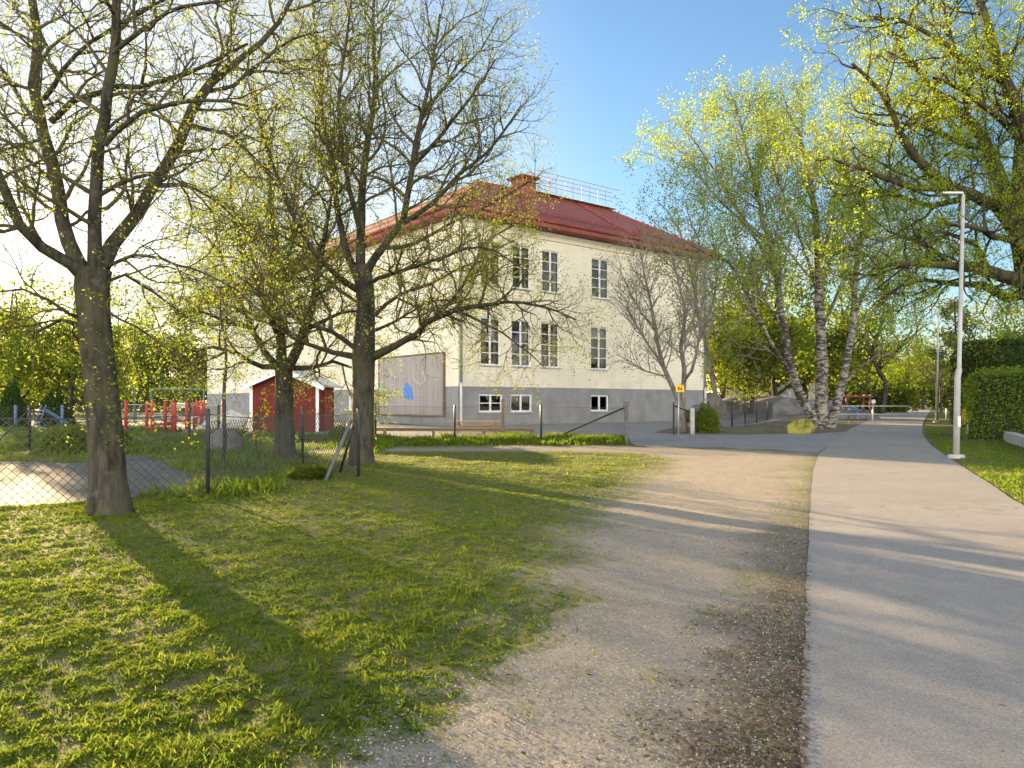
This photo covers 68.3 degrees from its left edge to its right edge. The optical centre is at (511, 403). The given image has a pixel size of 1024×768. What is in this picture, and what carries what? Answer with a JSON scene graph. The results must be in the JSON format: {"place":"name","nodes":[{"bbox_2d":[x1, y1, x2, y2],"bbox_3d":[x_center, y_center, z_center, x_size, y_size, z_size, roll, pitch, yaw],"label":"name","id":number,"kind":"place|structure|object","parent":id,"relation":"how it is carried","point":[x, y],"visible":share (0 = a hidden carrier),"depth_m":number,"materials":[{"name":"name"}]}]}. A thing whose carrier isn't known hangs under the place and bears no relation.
{"place":"outdoors","nodes":[
{"label":"outdoors","id":0,"kind":"place"},
{"bbox_2d":[0,455,192,505],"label":"playground pavement","id":1,"kind":"structure","parent":0,"point":[62,482],"depth_m":14.75,"materials":[{"name":"grey asphalt"}]},
{"bbox_2d":[0,425,409,496],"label":"grass","id":2,"kind":"structure","parent":0,"point":[264,484],"depth_m":20.60,"materials":[{"name":"green plant"}]},
{"bbox_2d":[128,415,870,452],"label":"school yard","id":3,"kind":"structure","parent":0,"point":[643,434],"depth_m":31.71,"materials":[{"name":"grey asphalt"}]},
{"bbox_2d":[447,421,500,433],"bbox_3d":[-1.611,1.070,33.060,2.417,0.565,1.620,0,0,3],"label":"picnic table","id":4,"kind":"object","parent":3,"relation":"on","point":[458,424],"visible":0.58,"depth_m":32.71,"materials":[{"name":"brown wood"}]},
{"bbox_2d":[843,395,873,413],"bbox_3d":[26.364,0.307,58.000,2.340,1.903,1.560,0,0,0],"label":"play hut","id":5,"kind":"object","parent":3,"relation":"on","point":[846,397],"visible":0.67,"depth_m":57.49,"materials":[{"name":"red paint"}]},
{"bbox_2d":[374,430,629,445],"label":"grass","id":6,"kind":"structure","parent":0,"point":[515,437],"depth_m":27.36,"materials":[{"name":"green plant"}]},
{"bbox_2d":[0,403,1023,767],"bbox_3d":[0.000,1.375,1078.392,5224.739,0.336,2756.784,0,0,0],"label":"ground","id":7,"kind":"structure","parent":0,"point":[720,471],"depth_m":5.80,"materials":[{"name":"green plant"}]},
{"bbox_2d":[0,377,27,426],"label":"conifer shrub","id":8,"kind":"object","parent":7,"relation":"on","point":[10,398],"visible":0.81,"depth_m":39.23,"materials":[{"name":"green plant"}]},
{"bbox_2d":[0,360,30,396],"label":"leafy tree","id":9,"kind":"object","parent":7,"relation":"on","point":[5,386],"visible":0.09,"depth_m":98.31,"materials":[{"name":"green plant"}]},
{"bbox_2d":[14,405,16,426],"bbox_3d":[-24.790,0.716,37.679,0.138,1.240,0.138,0,0,0],"label":"play post","id":10,"kind":"object","parent":7,"relation":"on","point":[15,410],"visible":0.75,"depth_m":37.62,"materials":[{"name":"blue paint"}]},
{"bbox_2d":[0,298,76,404],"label":"leafy tree","id":11,"kind":"object","parent":7,"relation":"on","point":[43,385],"visible":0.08,"depth_m":101.58,"materials":[{"name":"green plant"}]},
{"bbox_2d":[0,262,82,409],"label":"leafy tree","id":12,"kind":"object","parent":7,"relation":"on","point":[6,337],"visible":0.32,"depth_m":45.48,"materials":[{"name":"green plant"}]},
{"bbox_2d":[33,405,67,426],"bbox_3d":[-23.681,0.664,38.911,0.435,1.140,1.784,0,0,27],"label":"play slide","id":13,"kind":"object","parent":7,"relation":"on","point":[51,415],"visible":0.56,"depth_m":38.66,"materials":[{"name":"blue paint"}]},
{"bbox_2d":[36,384,76,424],"bbox_3d":[-25.308,0.188,41.972,1.938,2.479,1.990,0,0,-6],"label":"conifer shrub","id":14,"kind":"object","parent":7,"relation":"on","point":[51,400],"visible":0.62,"depth_m":41.74,"materials":[{"name":"green plant"}]},
{"bbox_2d":[32,418,86,453],"bbox_3d":[-13.508,1.030,22.868,1.802,1.161,1.781,0,0,-20],"label":"shrub","id":15,"kind":"object","parent":7,"relation":"on","point":[58,444],"visible":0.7,"depth_m":22.49,"materials":[{"name":"green plant"}]},
{"bbox_2d":[61,405,63,424],"bbox_3d":[-22.459,0.716,37.679,0.138,1.240,0.138,0,0,0],"label":"play post","id":16,"kind":"object","parent":7,"relation":"on","point":[62,414],"visible":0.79,"depth_m":37.63,"materials":[{"name":"blue paint"}]},
{"bbox_2d":[0,274,148,405],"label":"leafy tree","id":17,"kind":"object","parent":7,"relation":"on","point":[73,370],"visible":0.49,"depth_m":43.37,"materials":[{"name":"green plant"}]},
{"bbox_2d":[49,312,127,411],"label":"leafy tree","id":18,"kind":"object","parent":7,"relation":"on","point":[78,402],"visible":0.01,"depth_m":104.62,"materials":[{"name":"green plant"}]},
{"bbox_2d":[0,375,206,410],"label":"undergrowth","id":19,"kind":"object","parent":7,"relation":"on","point":[34,404],"visible":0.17,"depth_m":114.72,"materials":[{"name":"green plant"}]},
{"bbox_2d":[73,388,136,422],"bbox_3d":[-25.151,0.179,46.539,4.359,2.182,1.179,0,0,0],"label":"ball goal","id":20,"kind":"object","parent":7,"relation":"on","point":[134,410],"visible":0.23,"depth_m":46.20,"materials":[{"name":"green paint"}]},
{"bbox_2d":[58,270,152,401],"bbox_3d":[-25.371,-3.620,46.703,5.272,10.182,5.955,0,0,-37],"label":"leafy tree","id":21,"kind":"object","parent":7,"relation":"on","point":[120,360],"visible":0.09,"depth_m":46.77,"materials":[{"name":"green plant"}]},
{"bbox_2d":[0,403,219,447],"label":"chain link fence","id":22,"kind":"object","parent":7,"relation":"on","point":[29,411],"visible":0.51,"depth_m":25.63,"materials":[{"name":"metal"}]},
{"bbox_2d":[78,283,161,405],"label":"leafy tree","id":23,"kind":"object","parent":7,"relation":"on","point":[118,297],"visible":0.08,"depth_m":129.26,"materials":[{"name":"green plant"}]},
{"bbox_2d":[123,427,135,448],"bbox_3d":[-12.841,1.079,24.241,1.508,1.046,1.491,0,0,-40],"label":"shrub","id":24,"kind":"object","parent":7,"relation":"on","point":[126,435],"visible":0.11,"depth_m":24.16,"materials":[{"name":"green plant"}]},
{"bbox_2d":[117,296,198,411],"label":"leafy tree","id":25,"kind":"object","parent":7,"relation":"on","point":[145,369],"visible":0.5,"depth_m":103.43,"materials":[{"name":"green plant"}]},
{"bbox_2d":[128,289,206,410],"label":"leafy tree","id":26,"kind":"object","parent":7,"relation":"on","point":[184,356],"visible":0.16,"depth_m":110.00,"materials":[{"name":"green plant"}]},
{"bbox_2d":[124,400,221,432],"bbox_3d":[-15.278,0.639,34.384,4.422,1.538,1.648,0,0,0],"label":"climbing frame","id":27,"kind":"object","parent":7,"relation":"on","point":[185,404],"visible":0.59,"depth_m":34.12,"materials":[{"name":"red paint"}]},
{"bbox_2d":[150,388,204,423],"bbox_3d":[-19.695,0.198,44.539,3.530,2.145,1.179,0,0,0],"label":"ball goal","id":28,"kind":"object","parent":7,"relation":"on","point":[160,389],"visible":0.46,"depth_m":44.09,"materials":[{"name":"green paint"}]},
{"bbox_2d":[0,405,359,506],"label":"chain link fence","id":29,"kind":"object","parent":7,"relation":"on","point":[301,445],"visible":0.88,"depth_m":12.98,"materials":[{"name":"metal"}]},
{"bbox_2d":[0,0,381,516],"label":"deciduous tree","id":30,"kind":"object","parent":7,"relation":"on","point":[108,493],"visible":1,"depth_m":10.03,"materials":[{"name":"brown plant"}]},
{"bbox_2d":[174,267,251,468],"bbox_3d":[-6.608,-0.791,16.982,1.479,4.789,1.426,0,0,24],"label":"young tree","id":31,"kind":"object","parent":7,"relation":"on","point":[224,374],"visible":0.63,"depth_m":17.00,"materials":[{"name":"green plant"}]},
{"bbox_2d":[182,428,246,433],"bbox_3d":[-12.899,1.208,32.845,2.676,0.235,0.200,0,0,-31],"label":"timber edging","id":32,"kind":"object","parent":7,"relation":"on","point":[186,430],"visible":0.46,"depth_m":32.41,"materials":[{"name":"brown wood"}]},
{"bbox_2d":[197,410,247,428],"bbox_3d":[-12.970,0.994,34.020,2.262,1.401,1.471,0,0,0],"label":"boulder","id":33,"kind":"object","parent":7,"relation":"on","point":[230,412],"visible":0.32,"depth_m":33.78,"materials":[{"name":"grey concrete"}]},
{"bbox_2d":[205,428,242,450],"bbox_3d":[-9.118,1.246,23.878,1.279,0.922,0.855,0,0,0],"label":"boulder","id":34,"kind":"object","parent":7,"relation":"on","point":[234,441],"visible":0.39,"depth_m":23.60,"materials":[{"name":"stone"}]},
{"bbox_2d":[248,391,274,454],"bbox_3d":[-6.636,0.644,19.972,0.647,1.916,0.936,0,0,0],"label":"flowering sapling","id":35,"kind":"object","parent":7,"relation":"on","point":[264,399],"visible":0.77,"depth_m":19.97,"materials":[{"name":"green plant"}]},
{"bbox_2d":[110,67,425,458],"bbox_3d":[-6.660,-3.846,20.716,9.004,11.025,7.811,0,0,0],"label":"deciduous tree","id":36,"kind":"object","parent":7,"relation":"on","point":[283,405],"visible":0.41,"depth_m":19.80,"materials":[{"name":"green plant"}]},
{"bbox_2d":[239,371,342,431],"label":"red shed","id":37,"kind":"structure","parent":7,"relation":"on","point":[257,386],"depth_m":34.07,"materials":[{"name":"wood"}]},
{"bbox_2d":[323,390,330,429],"bbox_3d":[-8.642,0.315,35.300,0.090,1.810,0.950,0,0,3],"label":"door","id":38,"kind":"structure","parent":37,"relation":"in","point":[326,394],"depth_m":35.13,"materials":[{"name":"red wood"}]},
{"bbox_2d":[288,465,332,479],"bbox_3d":[-4.043,1.395,15.111,0.926,0.322,1.011,0,0,-38],"label":"shrub","id":39,"kind":"object","parent":7,"relation":"on","point":[309,472],"visible":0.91,"depth_m":14.89,"materials":[{"name":"green plant"}]},
{"bbox_2d":[323,422,350,440],"bbox_3d":[-6.463,1.082,28.187,1.169,0.930,1.155,0,0,-8],"label":"shrub","id":40,"kind":"object","parent":7,"relation":"on","point":[340,433],"visible":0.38,"depth_m":27.92,"materials":[{"name":"green plant"}]},
{"bbox_2d":[161,0,621,465],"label":"deciduous tree","id":41,"kind":"object","parent":7,"relation":"on","point":[363,373],"visible":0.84,"depth_m":17.26,"materials":[{"name":"brown plant"}]},
{"bbox_2d":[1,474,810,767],"bbox_3d":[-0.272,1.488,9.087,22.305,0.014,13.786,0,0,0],"label":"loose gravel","id":42,"kind":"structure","parent":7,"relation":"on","point":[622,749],"depth_m":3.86,"materials":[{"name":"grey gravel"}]},
{"bbox_2d":[332,428,534,435],"bbox_3d":[-3.237,1.254,30.983,8.329,0.470,0.160,0,0,1],"label":"timber rail","id":43,"kind":"object","parent":7,"relation":"on","point":[483,430],"visible":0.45,"depth_m":30.88,"materials":[{"name":"brown wood"}]},
{"bbox_2d":[197,170,719,425],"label":"school building","id":44,"kind":"structure","parent":7,"relation":"on","point":[587,225],"depth_m":45.71,"materials":[{"name":"beige paint"}]},
{"bbox_2d":[348,396,351,410],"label":"window","id":45,"kind":"structure","parent":44,"relation":"in","point":[350,401],"depth_m":50.33,"materials":[{"name":"white paint"}]},
{"bbox_2d":[480,317,502,366],"bbox_3d":[-1.301,-3.356,41.491,1.570,2.865,0.640,0,0,-38],"label":"window","id":46,"kind":"structure","parent":44,"relation":"in","point":[493,334],"depth_m":41.77,"materials":[{"name":"white paint"}]},
{"bbox_2d":[478,394,504,412],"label":"window","id":47,"kind":"structure","parent":44,"relation":"in","point":[491,411],"depth_m":41.38,"materials":[{"name":"white paint"}]},
{"bbox_2d":[482,242,502,286],"bbox_3d":[-1.293,-7.645,41.494,1.547,2.678,0.640,0,0,-38],"label":"window","id":48,"kind":"structure","parent":44,"relation":"in","point":[495,242],"depth_m":41.77,"materials":[{"name":"white paint"}]},
{"bbox_2d":[510,394,533,412],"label":"window","id":49,"kind":"structure","parent":44,"relation":"in","point":[520,410],"depth_m":42.73,"materials":[{"name":"white paint"}]},
{"bbox_2d":[512,246,532,290],"bbox_3d":[0.408,-7.645,42.824,1.532,2.678,0.640,0,0,-38],"label":"window","id":50,"kind":"structure","parent":44,"relation":"in","point":[525,254],"depth_m":43.09,"materials":[{"name":"white paint"}]},
{"bbox_2d":[512,320,532,367],"bbox_3d":[0.391,-3.356,42.810,1.598,2.865,0.640,0,0,-38],"label":"window","id":51,"kind":"structure","parent":44,"relation":"in","point":[525,343],"depth_m":43.02,"materials":[{"name":"white paint"}]},
{"bbox_2d":[540,322,560,368],"bbox_3d":[2.100,-3.356,44.153,1.627,2.865,0.640,0,0,-38],"label":"window","id":52,"kind":"structure","parent":44,"relation":"in","point":[551,367],"depth_m":44.26,"materials":[{"name":"white paint"}]},
{"bbox_2d":[542,250,560,294],"bbox_3d":[2.137,-7.645,44.174,1.564,2.678,0.640,0,0,-38],"label":"window","id":53,"kind":"structure","parent":44,"relation":"in","point":[553,292],"depth_m":44.29,"materials":[{"name":"white paint"}]},
{"bbox_2d":[590,326,609,370],"bbox_3d":[5.256,-3.356,46.617,1.689,2.865,0.640,0,0,-38],"label":"window","id":54,"kind":"structure","parent":44,"relation":"in","point":[601,343],"depth_m":46.80,"materials":[{"name":"white paint"}]},
{"bbox_2d":[590,395,610,411],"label":"window","id":55,"kind":"structure","parent":44,"relation":"in","point":[598,396],"depth_m":46.52,"materials":[{"name":"white paint"}]},
{"bbox_2d":[591,258,610,299],"bbox_3d":[5.316,-7.645,46.663,1.722,2.678,0.640,0,0,-38],"label":"window","id":56,"kind":"structure","parent":44,"relation":"in","point":[595,262],"depth_m":46.80,"materials":[{"name":"white paint"}]},
{"bbox_2d":[374,402,629,442],"bbox_3d":[-0.411,0.808,29.140,9.790,1.710,1.789,0,0,9],"label":"chain link fence","id":57,"kind":"object","parent":7,"relation":"on","point":[625,407],"visible":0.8,"depth_m":28.67,"materials":[{"name":"metal"}]},
{"bbox_2d":[501,399,503,432],"bbox_3d":[-0.362,0.654,29.688,0.130,1.650,0.130,0,0,0],"label":"wooden post","id":58,"kind":"object","parent":7,"relation":"on","point":[502,411],"visible":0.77,"depth_m":29.62,"materials":[{"name":"brown wood"}]},
{"bbox_2d":[0,483,1007,767],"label":"fallen leaves","id":59,"kind":"object","parent":7,"relation":"on","point":[320,681],"visible":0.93,"depth_m":3.99,"materials":[{"name":"brown plant"}]},
{"bbox_2d":[582,209,741,431],"bbox_3d":[6.327,-3.865,33.705,7.083,10.493,6.617,0,0,0],"label":"bare tree","id":60,"kind":"object","parent":7,"relation":"on","point":[683,332],"visible":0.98,"depth_m":33.20,"materials":[{"name":"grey plant"}]},
{"bbox_2d":[676,385,683,435],"bbox_3d":[7.051,0.352,31.696,0.360,2.230,0.100,0,0,0],"label":"warning sign","id":61,"kind":"object","parent":7,"relation":"on","point":[679,388],"visible":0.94,"depth_m":31.66,"materials":[{"name":"metal"}]},
{"bbox_2d":[686,408,695,422],"bbox_3d":[11.080,0.742,46.500,0.953,1.180,0.964,0,0,28],"label":"shrub","id":62,"kind":"object","parent":7,"relation":"on","point":[688,417],"visible":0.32,"depth_m":46.37,"materials":[{"name":"green plant"}]},
{"bbox_2d":[606,172,795,425],"bbox_3d":[9.883,-5.524,39.415,9.457,13.684,6.238,0,0,0],"label":"slender tree","id":63,"kind":"object","parent":7,"relation":"on","point":[714,388],"visible":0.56,"depth_m":39.41,"materials":[{"name":"green plant"}]},
{"bbox_2d":[688,398,722,433],"bbox_3d":[8.605,0.617,33.515,1.444,1.703,1.460,0,0,-11],"label":"shrub","id":64,"kind":"object","parent":7,"relation":"on","point":[711,424],"visible":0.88,"depth_m":33.24,"materials":[{"name":"green plant"}]},
{"bbox_2d":[621,497,812,767],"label":"fallen leaves","id":65,"kind":"object","parent":7,"relation":"on","point":[714,757],"visible":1,"depth_m":3.63,"materials":[{"name":"brown plant"}]},
{"bbox_2d":[707,392,730,419],"bbox_3d":[13.566,1.386,55.596,5.635,4.378,5.019,0,0,21],"label":"rock outcrop","id":66,"kind":"object","parent":7,"relation":"on","point":[710,399],"visible":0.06,"depth_m":54.39,"materials":[{"name":"grey stone"}]},
{"bbox_2d":[673,401,772,434],"bbox_3d":[25.257,0.718,70.119,1.497,1.676,84.017,0,0,25],"label":"chain link fence","id":67,"kind":"object","parent":7,"relation":"on","point":[692,411],"visible":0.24,"depth_m":40.69,"materials":[{"name":"metal"}]},
{"bbox_2d":[706,264,767,398],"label":"leafy tree","id":68,"kind":"object","parent":7,"relation":"on","point":[723,392],"visible":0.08,"depth_m":65.26,"materials":[{"name":"green plant"}]},
{"bbox_2d":[706,363,768,397],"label":"yellow house","id":69,"kind":"structure","parent":7,"relation":"on","point":[729,396],"depth_m":79.99,"materials":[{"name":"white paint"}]},
{"bbox_2d":[728,387,739,397],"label":"window","id":70,"kind":"structure","parent":69,"relation":"in","point":[729,396],"depth_m":79.78,"materials":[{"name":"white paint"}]},
{"bbox_2d":[706,254,808,413],"bbox_3d":[18.287,-5.016,58.122,8.376,13.071,10.295,0,0,31],"label":"leafy tree","id":71,"kind":"object","parent":7,"relation":"on","point":[745,384],"visible":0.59,"depth_m":56.63,"materials":[{"name":"green plant"}]},
{"bbox_2d":[769,370,814,399],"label":"white house","id":72,"kind":"structure","parent":7,"relation":"on","point":[789,392],"depth_m":86.11,"materials":[{"name":"paint"}]},
{"bbox_2d":[780,386,791,397],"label":"window","id":73,"kind":"structure","parent":72,"relation":"in","point":[788,392],"depth_m":86.06,"materials":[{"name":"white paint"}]},
{"bbox_2d":[613,55,982,428],"bbox_3d":[14.246,-8.247,36.972,18.368,19.285,10.194,0,0,0],"label":"birch tree","id":74,"kind":"object","parent":7,"relation":"on","point":[819,416],"visible":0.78,"depth_m":36.05,"materials":[{"name":"green plant"}]},
{"bbox_2d":[787,418,814,433],"bbox_3d":[12.602,1.027,33.205,1.242,0.771,0.774,0,0,0],"label":"boulder","id":75,"kind":"object","parent":7,"relation":"on","point":[803,426],"visible":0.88,"depth_m":32.83,"materials":[{"name":"yellow stone"}]},
{"bbox_2d":[722,396,881,418],"bbox_3d":[20.067,1.587,61.115,18.806,4.325,11.721,0,0,0],"label":"rock outcrop","id":76,"kind":"object","parent":7,"relation":"on","point":[786,408],"visible":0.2,"depth_m":57.33,"materials":[{"name":"grey stone"}]},
{"bbox_2d":[735,254,870,402],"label":"leafy tree","id":77,"kind":"object","parent":7,"relation":"on","point":[809,363],"visible":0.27,"depth_m":68.17,"materials":[{"name":"green plant"}]},
{"bbox_2d":[761,261,884,400],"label":"leafy tree","id":78,"kind":"object","parent":7,"relation":"on","point":[840,339],"visible":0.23,"depth_m":76.80,"materials":[{"name":"green plant"}]},
{"bbox_2d":[802,259,902,404],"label":"leafy tree","id":79,"kind":"object","parent":7,"relation":"on","point":[839,320],"visible":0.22,"depth_m":81.34,"materials":[{"name":"green plant"}]},
{"bbox_2d":[828,373,921,412],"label":"undergrowth","id":80,"kind":"object","parent":7,"relation":"on","point":[904,398],"visible":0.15,"depth_m":96.88,"materials":[{"name":"green plant"}]},
{"bbox_2d":[850,303,900,405],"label":"leafy tree","id":81,"kind":"object","parent":7,"relation":"on","point":[874,370],"visible":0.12,"depth_m":98.64,"materials":[{"name":"green plant"}]},
{"bbox_2d":[814,349,951,408],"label":"undergrowth","id":82,"kind":"object","parent":7,"relation":"on","point":[946,403],"visible":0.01,"depth_m":169.43,"materials":[{"name":"green plant"}]},
{"bbox_2d":[827,276,947,413],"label":"leafy tree","id":83,"kind":"object","parent":7,"relation":"on","point":[884,396],"visible":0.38,"depth_m":79.58,"materials":[{"name":"plant"}]},
{"bbox_2d":[764,0,1023,344],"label":"oak tree","id":84,"kind":"object","parent":7,"relation":"on","point":[1005,205],"visible":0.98,"depth_m":22.08,"materials":[{"name":"green plant"}]},
{"bbox_2d":[872,327,934,389],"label":"leafy tree","id":85,"kind":"object","parent":7,"relation":"on","point":[895,368],"visible":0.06,"depth_m":133.88,"materials":[{"name":"green plant"}]},
{"bbox_2d":[878,337,940,409],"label":"leafy tree","id":86,"kind":"object","parent":7,"relation":"on","point":[911,376],"visible":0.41,"depth_m":123.99,"materials":[{"name":"green plant"}]},
{"bbox_2d":[898,336,948,409],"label":"leafy tree","id":87,"kind":"object","parent":7,"relation":"on","point":[931,391],"visible":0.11,"depth_m":139.69,"materials":[{"name":"green plant"}]},
{"bbox_2d":[902,339,951,411],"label":"bare tree","id":88,"kind":"object","parent":7,"relation":"on","point":[940,388],"visible":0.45,"depth_m":99.88,"materials":[{"name":"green plant"}]},
{"bbox_2d":[929,308,939,421],"bbox_3d":[26.874,-2.351,48.000,0.720,7.344,0.440,0,0,0],"label":"street lamp","id":89,"kind":"object","parent":7,"relation":"on","point":[936,402],"visible":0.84,"depth_m":47.95,"materials":[{"name":"metal"}]},
{"bbox_2d":[921,297,982,412],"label":"pine tree","id":90,"kind":"object","parent":7,"relation":"on","point":[953,334],"visible":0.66,"depth_m":77.99,"materials":[{"name":"plant"}]},
{"bbox_2d":[941,191,964,458],"bbox_3d":[11.992,-2.069,20.519,0.646,7.340,0.440,0,0,0],"label":"street lamp","id":91,"kind":"object","parent":7,"relation":"on","point":[956,454],"visible":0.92,"depth_m":20.47,"materials":[{"name":"metal"}]},
{"bbox_2d":[915,293,1023,384],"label":"leafy tree","id":92,"kind":"object","parent":7,"relation":"on","point":[984,327],"visible":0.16,"depth_m":62.35,"materials":[{"name":"green plant"}]},
{"bbox_2d":[947,334,1023,424],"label":"thuja hedge","id":93,"kind":"object","parent":7,"relation":"on","point":[981,352],"visible":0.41,"depth_m":41.44,"materials":[{"name":"green plant"}]},
{"bbox_2d":[960,365,1023,439],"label":"clipped hedge","id":94,"kind":"object","parent":7,"relation":"on","point":[996,401],"visible":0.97,"depth_m":29.09,"materials":[{"name":"green plant"}]},
{"bbox_2d":[969,291,1023,340],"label":"leafy tree","id":95,"kind":"object","parent":7,"relation":"on","point":[1021,330],"visible":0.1,"depth_m":55.09,"materials":[{"name":"green plant"}]},
{"bbox_2d":[986,318,1022,338],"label":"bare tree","id":96,"kind":"object","parent":7,"relation":"on","point":[1004,333],"visible":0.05,"depth_m":48.00,"materials":[{"name":"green plant"}]},
{"bbox_2d":[1003,431,1023,447],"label":"concrete wall","id":97,"kind":"structure","parent":7,"relation":"on","point":[1014,438],"depth_m":26.91,"materials":[{"name":"grey concrete"}]},
{"bbox_2d":[0,444,1023,767],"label":"grass","id":98,"kind":"structure","parent":0,"point":[134,746],"depth_m":5.15,"materials":[{"name":"green plant"}]},
{"bbox_2d":[0,0,1023,402],"label":"sky","id":99,"kind":"structure","parent":0,"point":[613,57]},
{"bbox_2d":[655,412,876,433],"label":"soil verge","id":100,"kind":"structure","parent":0,"point":[758,428],"depth_m":36.80,"materials":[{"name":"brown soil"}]},
{"bbox_2d":[848,407,866,419],"bbox_3d":[25.206,0.720,55.000,1.710,1.030,0.565,0,0,-17],"label":"bicycle","id":101,"kind":"object","parent":100,"relation":"on","point":[858,413],"visible":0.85,"depth_m":54.94,"materials":[{"name":"black paint"}]},
{"bbox_2d":[798,408,1023,767],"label":"path","id":102,"kind":"structure","parent":0,"point":[915,637],"depth_m":5.45,"materials":[{"name":"grey asphalt"}]},
{"bbox_2d":[839,399,911,420],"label":"barrier gate","id":103,"kind":"structure","parent":102,"relation":"on","point":[873,401],"depth_m":49.97,"materials":[{"name":"metal"}]},
{"bbox_2d":[924,426,1023,495],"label":"grass","id":104,"kind":"structure","parent":0,"point":[1007,476],"depth_m":21.29,"materials":[{"name":"green plant"}]}
]}

